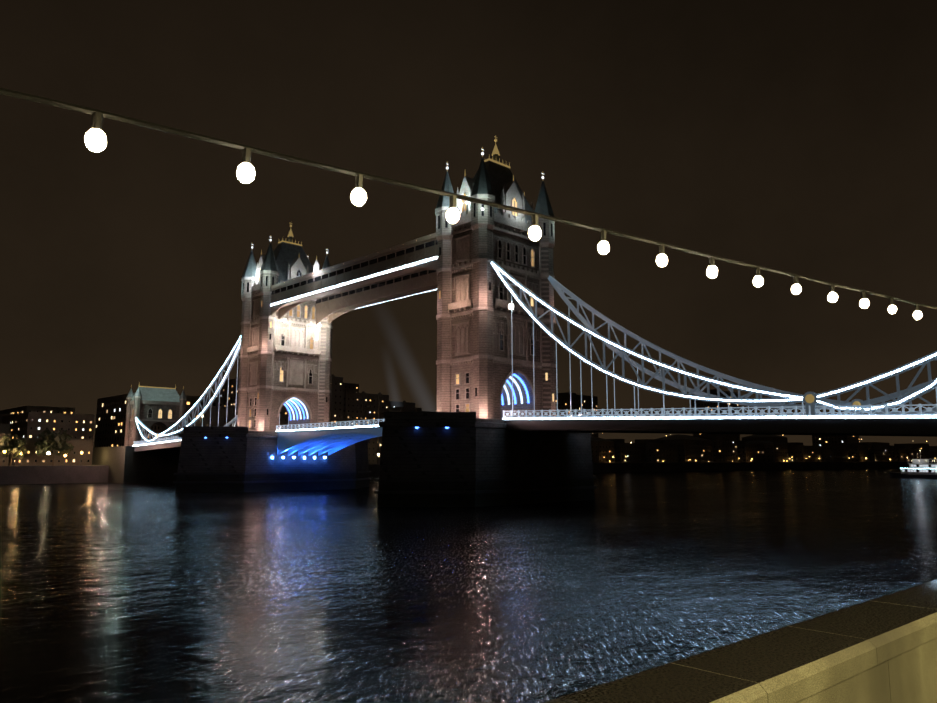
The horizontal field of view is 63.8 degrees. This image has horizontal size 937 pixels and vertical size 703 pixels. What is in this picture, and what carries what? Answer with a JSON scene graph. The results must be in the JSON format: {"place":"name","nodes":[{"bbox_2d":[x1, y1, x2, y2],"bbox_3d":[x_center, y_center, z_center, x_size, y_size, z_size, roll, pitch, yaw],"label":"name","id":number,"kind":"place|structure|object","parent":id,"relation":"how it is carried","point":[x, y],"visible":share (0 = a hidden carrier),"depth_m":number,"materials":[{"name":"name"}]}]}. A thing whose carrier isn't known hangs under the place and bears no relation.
{"place":"outdoors","nodes":[
{"label":"outdoors","id":0,"kind":"place"},
{"bbox_2d":[0,469,936,702],"bbox_3d":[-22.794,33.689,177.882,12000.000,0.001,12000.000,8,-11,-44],"label":"river thames","id":1,"kind":"structure","parent":0,"point":[137,593],"depth_m":50.07,"materials":[{"name":"liquid"}]},
{"bbox_2d":[92,382,186,482],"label":"abutment","id":2,"kind":"object","parent":1,"relation":"on","point":[163,408],"visible":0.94,"depth_m":268.91,"materials":[{"name":"stone"}]},
{"bbox_2d":[173,426,370,492],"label":"pier","id":3,"kind":"structure","parent":1,"relation":"on","point":[223,459],"depth_m":190.51,"materials":[{"name":"stone"}]},
{"bbox_2d":[133,436,180,450],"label":"side span","id":4,"kind":"object","parent":3,"relation":"on","point":[169,444],"visible":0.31,"depth_m":250.00,"materials":[{"name":"white metal"}]},
{"bbox_2d":[135,336,288,442],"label":"chains","id":5,"kind":"object","parent":4,"relation":"on","point":[139,422],"visible":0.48,"depth_m":227.88,"materials":[{"name":"blue paint"}]},
{"bbox_2d":[237,223,332,431],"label":"tower","id":6,"kind":"structure","parent":3,"relation":"on","point":[287,364],"depth_m":208.02,"materials":[{"name":"stone"}]},
{"bbox_2d":[374,412,596,506],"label":"pier","id":7,"kind":"structure","parent":1,"relation":"on","point":[448,459],"depth_m":131.59,"materials":[{"name":"stone"}]},
{"bbox_2d":[276,419,384,455],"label":"bascule span","id":8,"kind":"object","parent":7,"relation":"on","point":[323,439],"visible":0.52,"depth_m":189.53,"materials":[{"name":"blue metal"}]},
{"bbox_2d":[435,135,555,419],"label":"tower","id":9,"kind":"structure","parent":7,"relation":"on","point":[480,336],"depth_m":149.26,"materials":[{"name":"stone"}]},
{"bbox_2d":[270,233,437,323],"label":"level walkways","id":10,"kind":"structure","parent":9,"relation":"attached to","point":[406,269],"depth_m":184.18,"materials":[{"name":"grey metal"}]},
{"bbox_2d":[503,404,936,436],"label":"side span","id":11,"kind":"object","parent":7,"relation":"on","point":[920,424],"visible":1,"depth_m":106.91,"materials":[{"name":"grey metal"}]},
{"bbox_2d":[491,261,936,417],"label":"chains","id":12,"kind":"object","parent":11,"relation":"on","point":[909,394],"visible":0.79,"depth_m":118.89,"materials":[{"name":"blue paint"}]},
{"bbox_2d":[543,580,936,702],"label":"river wall","id":13,"kind":"structure","parent":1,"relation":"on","point":[882,649],"depth_m":4.64,"materials":[{"name":"stone"}]},
{"bbox_2d":[889,455,936,478],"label":"boat","id":14,"kind":"object","parent":1,"relation":"on","point":[921,468],"visible":0.98,"depth_m":335.91,"materials":[{"name":"grey"}]},
{"bbox_2d":[0,88,936,319],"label":"festoon lights","id":15,"kind":"object","parent":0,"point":[95,138],"visible":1,"depth_m":2.62,"materials":[{"name":"white glass"}]},
{"bbox_2d":[0,462,936,484],"bbox_3d":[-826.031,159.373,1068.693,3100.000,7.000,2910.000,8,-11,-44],"label":"bank","id":16,"kind":"structure","parent":0,"point":[48,474],"depth_m":488.05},
{"bbox_2d":[0,428,73,465],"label":"trees","id":17,"kind":"object","parent":16,"relation":"on","point":[51,441],"visible":1,"depth_m":263.46,"materials":[{"name":"green plant"}]},
{"bbox_2d":[0,374,936,465],"bbox_3d":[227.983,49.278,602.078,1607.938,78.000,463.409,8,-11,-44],"label":"city buildings","id":18,"kind":"structure","parent":16,"relation":"on","point":[345,403],"depth_m":436.51,"materials":[{"name":"brown glass"}]},
{"bbox_2d":[3,383,926,461],"bbox_3d":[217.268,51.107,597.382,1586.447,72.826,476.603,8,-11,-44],"label":"lit city windows","id":19,"kind":"structure","parent":18,"relation":"attached to","point":[65,455],"depth_m":349.45,"materials":[{"name":"yellow glass"}]},
{"bbox_2d":[0,0,936,446],"label":"sky","id":20,"kind":"structure","parent":0,"point":[799,137],"materials":[{"name":"black"}]}
]}

